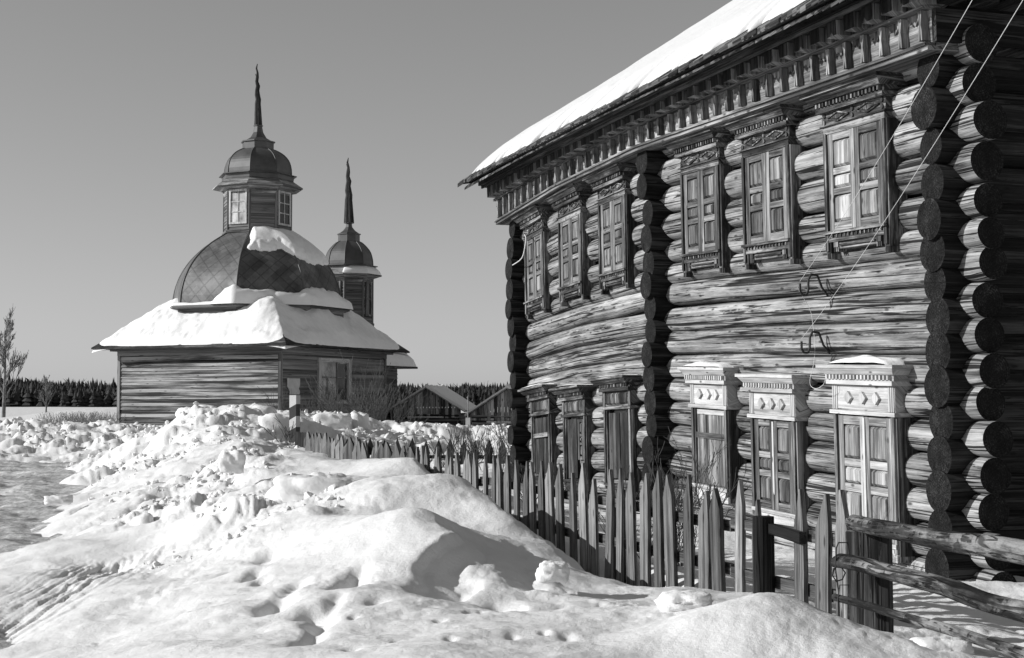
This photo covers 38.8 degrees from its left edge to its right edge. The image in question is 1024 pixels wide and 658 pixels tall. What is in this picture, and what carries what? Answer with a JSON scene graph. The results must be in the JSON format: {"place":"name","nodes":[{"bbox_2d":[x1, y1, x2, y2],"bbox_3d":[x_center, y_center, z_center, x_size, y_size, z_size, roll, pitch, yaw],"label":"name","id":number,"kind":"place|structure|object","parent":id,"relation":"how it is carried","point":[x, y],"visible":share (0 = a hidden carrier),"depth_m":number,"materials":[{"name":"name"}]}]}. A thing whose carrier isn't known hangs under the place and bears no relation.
{"place":"outdoors","nodes":[
{"label":"outdoors","id":0,"kind":"place"},
{"bbox_2d":[0,460,87,648],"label":"road","id":1,"kind":"structure","parent":0,"point":[26,488],"depth_m":22.77,"materials":[{"name":"white snow"}]},
{"bbox_2d":[0,0,731,387],"label":"sky","id":2,"kind":"structure","parent":0,"point":[121,121],"materials":[{"name":"grey"}]},
{"bbox_2d":[0,401,1023,657],"bbox_3d":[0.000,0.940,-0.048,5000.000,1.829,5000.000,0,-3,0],"label":"snow ground","id":3,"kind":"structure","parent":0,"point":[402,558],"depth_m":9.35,"materials":[{"name":"white snow"}]},
{"bbox_2d":[0,307,28,417],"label":"bare tree","id":4,"kind":"object","parent":3,"relation":"on","point":[9,329],"visible":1,"depth_m":117.83,"materials":[{"name":"grey plant"}]},
{"bbox_2d":[34,374,54,411],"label":"bare tree","id":5,"kind":"object","parent":3,"relation":"on","point":[45,388],"visible":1,"depth_m":149.77,"materials":[{"name":"grey plant"}]},
{"bbox_2d":[44,494,73,504],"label":"snow block","id":6,"kind":"object","parent":3,"relation":"on","point":[57,499],"depth_m":17.60,"materials":[{"name":"white snow"}]},
{"bbox_2d":[36,411,125,424],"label":"dry stems","id":7,"kind":"object","parent":3,"relation":"on","point":[83,418],"visible":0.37,"depth_m":65.04,"materials":[{"name":"grey plant"}]},
{"bbox_2d":[175,405,216,416],"bbox_3d":[-6.782,1.919,31.414,0.932,0.574,0.769,0,-3,0],"label":"snow block","id":8,"kind":"object","parent":3,"relation":"on","point":[181,409],"depth_m":31.14,"materials":[{"name":"white snow"}]},
{"bbox_2d":[217,449,245,473],"bbox_3d":[-3.188,1.511,16.545,0.306,0.284,0.262,0,-3,0],"label":"snow block","id":9,"kind":"object","parent":3,"relation":"on","point":[230,460],"depth_m":16.44,"materials":[{"name":"white snow"}]},
{"bbox_2d":[91,64,417,424],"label":"wooden church","id":10,"kind":"structure","parent":3,"relation":"on","point":[266,298],"depth_m":73.45,"materials":[{"name":"grey wood"}]},
{"bbox_2d":[317,358,351,403],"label":"window","id":11,"kind":"structure","parent":10,"relation":"in","point":[324,365],"depth_m":74.35,"materials":[{"name":"paint"}]},
{"bbox_2d":[0,375,509,406],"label":"forest","id":12,"kind":"object","parent":3,"relation":"on","point":[22,393],"visible":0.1,"depth_m":473.33,"materials":[{"name":"black plant"}]},
{"bbox_2d":[245,403,276,413],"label":"snow block","id":13,"kind":"object","parent":3,"relation":"on","point":[266,409],"depth_m":29.68,"materials":[{"name":"white snow"}]},
{"bbox_2d":[258,413,288,438],"bbox_3d":[-4.447,1.961,27.407,0.764,0.763,0.724,0,-3,0],"label":"snow block","id":14,"kind":"object","parent":3,"relation":"on","point":[269,420],"depth_m":27.12,"materials":[{"name":"white snow"}]},
{"bbox_2d":[264,408,295,445],"bbox_3d":[-3.976,1.727,24.989,0.558,0.752,0.391,1,-3,-23],"label":"bush","id":15,"kind":"object","parent":3,"relation":"on","point":[285,435],"visible":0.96,"depth_m":24.97,"materials":[{"name":"grey plant"}]},
{"bbox_2d":[257,386,322,411],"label":"bush","id":16,"kind":"object","parent":3,"relation":"on","point":[282,400],"visible":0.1,"depth_m":42.17,"materials":[{"name":"grey plant"}]},
{"bbox_2d":[289,395,299,442],"bbox_3d":[-3.803,1.824,25.440,0.136,1.330,0.136,-1,-3,24],"label":"striped post","id":17,"kind":"object","parent":3,"relation":"on","point":[294,408],"visible":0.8,"depth_m":25.40,"materials":[{"name":"white paint"}]},
{"bbox_2d":[265,475,352,502],"bbox_3d":[-1.788,1.486,12.939,0.830,0.376,0.481,0,-3,0],"label":"snow block","id":18,"kind":"object","parent":3,"relation":"on","point":[287,488],"depth_m":12.75,"materials":[{"name":"white snow"}]},
{"bbox_2d":[313,412,352,429],"bbox_3d":[-3.978,2.111,32.425,0.860,0.539,0.682,0,-3,0],"label":"snow block","id":19,"kind":"object","parent":3,"relation":"on","point":[335,421],"depth_m":32.16,"materials":[{"name":"white snow"}]},
{"bbox_2d":[300,371,385,413],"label":"bush","id":20,"kind":"object","parent":3,"relation":"on","point":[313,408],"visible":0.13,"depth_m":40.06,"materials":[{"name":"grey plant"}]},
{"bbox_2d":[350,410,370,429],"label":"snow block","id":21,"kind":"object","parent":3,"relation":"on","point":[360,419],"depth_m":32.72,"materials":[{"name":"white snow"}]},
{"bbox_2d":[304,349,425,422],"bbox_3d":[-3.916,1.779,37.900,3.407,2.531,3.296,0,-3,0],"label":"bush","id":22,"kind":"object","parent":3,"relation":"on","point":[353,393],"visible":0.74,"depth_m":37.76,"materials":[{"name":"grey plant"}]},
{"bbox_2d":[324,376,430,422],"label":"bush","id":23,"kind":"object","parent":3,"relation":"on","point":[397,414],"visible":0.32,"depth_m":42.08,"materials":[{"name":"grey plant"}]},
{"bbox_2d":[345,437,509,464],"bbox_3d":[-0.150,2.813,29.915,6.700,1.187,0.082,0,-3,0],"label":"dark picket fence","id":24,"kind":"object","parent":3,"relation":"on","point":[412,444],"visible":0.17,"depth_m":29.90,"materials":[{"name":"grey wood"}]},
{"bbox_2d":[403,435,452,467],"bbox_3d":[-1.614,2.457,27.867,0.815,0.894,0.562,-2,-3,30],"label":"bush","id":25,"kind":"object","parent":3,"relation":"on","point":[432,458],"visible":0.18,"depth_m":27.96,"materials":[{"name":"grey plant"}]},
{"bbox_2d":[388,384,475,424],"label":"plank shed","id":26,"kind":"structure","parent":3,"relation":"on","point":[436,399],"depth_m":83.86,"materials":[{"name":"grey wood"}]},
{"bbox_2d":[422,422,491,467],"bbox_3d":[-0.949,2.152,25.971,0.852,1.018,1.623,-2,-4,39],"label":"bush","id":27,"kind":"object","parent":3,"relation":"on","point":[458,441],"visible":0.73,"depth_m":25.91,"materials":[{"name":"grey plant"}]},
{"bbox_2d":[466,397,469,424],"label":"marker pole","id":28,"kind":"object","parent":3,"relation":"on","point":[467,420],"visible":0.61,"depth_m":59.81,"materials":[{"name":"grey wood"}]},
{"bbox_2d":[464,384,511,425],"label":"plank shed","id":29,"kind":"structure","parent":3,"relation":"on","point":[480,414],"depth_m":77.94,"materials":[{"name":"grey wood"}]},
{"bbox_2d":[464,416,511,471],"bbox_3d":[-0.154,2.012,24.957,1.105,1.128,1.410,1,-3,-12],"label":"bush","id":30,"kind":"object","parent":3,"relation":"on","point":[493,452],"visible":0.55,"depth_m":24.74,"materials":[{"name":"grey plant"}]},
{"bbox_2d":[511,463,578,507],"bbox_3d":[0.328,1.772,15.890,0.650,0.648,0.999,-2,-3,32],"label":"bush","id":31,"kind":"object","parent":3,"relation":"on","point":[537,483],"visible":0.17,"depth_m":15.93,"materials":[{"name":"grey plant"}]},
{"bbox_2d":[535,560,569,583],"bbox_3d":[0.235,1.410,8.440,0.205,0.128,0.167,0,-3,0],"label":"snow block","id":32,"kind":"object","parent":3,"relation":"on","point":[550,571],"depth_m":8.37,"materials":[{"name":"white snow"}]},
{"bbox_2d":[295,431,848,618],"bbox_3d":[-0.788,1.992,16.328,0.336,1.396,17.396,1,-3,-18],"label":"picket fence","id":33,"kind":"object","parent":3,"relation":"on","point":[618,539],"visible":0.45,"depth_m":10.69,"materials":[{"name":"grey wood"}]},
{"bbox_2d":[578,462,698,556],"bbox_3d":[1.165,1.724,13.594,1.130,0.948,0.792,-1,-3,25],"label":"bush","id":34,"kind":"object","parent":3,"relation":"on","point":[652,501],"visible":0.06,"depth_m":13.61,"materials":[{"name":"grey plant"}]},
{"bbox_2d":[615,427,749,565],"bbox_3d":[1.439,1.456,12.111,1.098,1.286,1.205,-1,-3,19],"label":"bush","id":35,"kind":"object","parent":3,"relation":"on","point":[679,506],"visible":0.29,"depth_m":12.07,"materials":[{"name":"grey plant"}]},
{"bbox_2d":[654,589,712,611],"bbox_3d":[0.823,1.310,6.952,0.280,0.116,0.259,0,-3,0],"label":"snow block","id":36,"kind":"object","parent":3,"relation":"on","point":[673,600],"depth_m":6.85,"materials":[{"name":"white snow"}]},
{"bbox_2d":[458,0,1023,581],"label":"log house","id":37,"kind":"structure","parent":3,"relation":"on","point":[674,210],"depth_m":13.80,"materials":[{"name":"grey wood"}]},
{"bbox_2d":[512,234,525,265],"bbox_3d":[0.120,-1.158,21.178,0.077,0.417,0.620,1,-3,-16],"label":"cable end","id":38,"kind":"object","parent":37,"relation":"hanging from","point":[523,252],"visible":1,"depth_m":20.93,"materials":[{"name":"metal"}]},
{"bbox_2d":[511,204,556,318],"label":"window","id":39,"kind":"structure","parent":37,"relation":"in","point":[533,219],"depth_m":20.82,"materials":[{"name":"grey wood"}]},
{"bbox_2d":[517,383,562,484],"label":"window","id":40,"kind":"structure","parent":37,"relation":"in","point":[544,431],"depth_m":20.59,"materials":[{"name":"grey wood"}]},
{"bbox_2d":[543,183,595,306],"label":"window","id":41,"kind":"structure","parent":37,"relation":"in","point":[574,263],"depth_m":19.43,"materials":[{"name":"grey wood"}]},
{"bbox_2d":[548,384,599,490],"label":"window","id":42,"kind":"structure","parent":37,"relation":"in","point":[576,400],"depth_m":19.35,"materials":[{"name":"grey wood"}]},
{"bbox_2d":[582,162,640,294],"bbox_3d":[1.261,-1.223,18.165,0.376,1.531,1.160,1,-3,-18],"label":"window","id":43,"kind":"structure","parent":37,"relation":"in","point":[617,250],"depth_m":18.03,"materials":[{"name":"grey wood"}]},
{"bbox_2d":[588,374,645,496],"bbox_3d":[1.320,1.319,18.003,0.376,1.511,1.140,1,-3,-18],"label":"window","id":44,"kind":"structure","parent":37,"relation":"in","point":[621,445],"depth_m":17.91,"materials":[{"name":"grey wood"}]},
{"bbox_2d":[662,127,737,276],"bbox_3d":[2.052,-1.340,15.776,0.376,1.537,1.220,1,-3,-18],"label":"window","id":45,"kind":"structure","parent":37,"relation":"in","point":[705,229],"depth_m":15.65,"materials":[{"name":"grey wood"}]},
{"bbox_2d":[677,361,746,503],"bbox_3d":[2.157,1.090,15.540,0.335,1.503,1.120,1,-3,-18],"label":"window","id":46,"kind":"structure","parent":37,"relation":"in","point":[710,387],"depth_m":15.39,"materials":[{"name":"white wood"}]},
{"bbox_2d":[721,104,809,269],"bbox_3d":[2.517,-1.368,14.370,0.376,1.537,1.240,1,-3,-18],"label":"window","id":47,"kind":"structure","parent":37,"relation":"in","point":[772,214],"depth_m":14.25,"materials":[{"name":"grey wood"}]},
{"bbox_2d":[735,374,817,528],"bbox_3d":[2.599,1.181,14.205,0.336,1.509,1.160,1,-3,-18],"label":"window","id":48,"kind":"structure","parent":37,"relation":"in","point":[779,467],"depth_m":14.07,"materials":[{"name":"white wood"}]},
{"bbox_2d":[797,287,824,388],"bbox_3d":[2.703,0.081,13.210,0.201,0.928,0.384,0,-3,0],"label":"loose cable","id":49,"kind":"object","parent":37,"relation":"hanging from","point":[814,342],"visible":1,"depth_m":13.28,"materials":[{"name":"metal"}]},
{"bbox_2d":[799,71,907,259],"bbox_3d":[3.029,-1.399,12.822,0.376,1.538,1.280,1,-3,-18],"label":"window","id":50,"kind":"structure","parent":37,"relation":"in","point":[858,121],"depth_m":12.70,"materials":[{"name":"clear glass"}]},
{"bbox_2d":[815,355,920,562],"bbox_3d":[3.114,1.102,12.650,0.339,1.766,1.240,1,-3,-18],"label":"window","id":51,"kind":"structure","parent":37,"relation":"in","point":[872,449],"depth_m":12.49,"materials":[{"name":"grey wood"}]},
{"bbox_2d":[800,1,971,280],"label":"overhead wire","id":52,"kind":"object","parent":37,"relation":"attached to","point":[894,133],"visible":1,"depth_m":8.78,"materials":[{"name":"grey metal"}]},
{"bbox_2d":[802,0,1022,337],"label":"overhead wire","id":53,"kind":"object","parent":37,"relation":"attached to","point":[927,154],"visible":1,"depth_m":8.20,"materials":[{"name":"grey metal"}]},
{"bbox_2d":[831,514,1023,657],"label":"rail fence","id":54,"kind":"object","parent":3,"relation":"on","point":[873,573],"visible":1,"depth_m":6.64,"materials":[{"name":"grey wood"}]},
{"bbox_2d":[909,636,973,654],"bbox_3d":[1.816,1.367,6.143,0.273,0.129,0.220,0,-3,0],"label":"snow block","id":55,"kind":"object","parent":3,"relation":"on","point":[947,643],"depth_m":6.07,"materials":[{"name":"white snow"}]}
]}

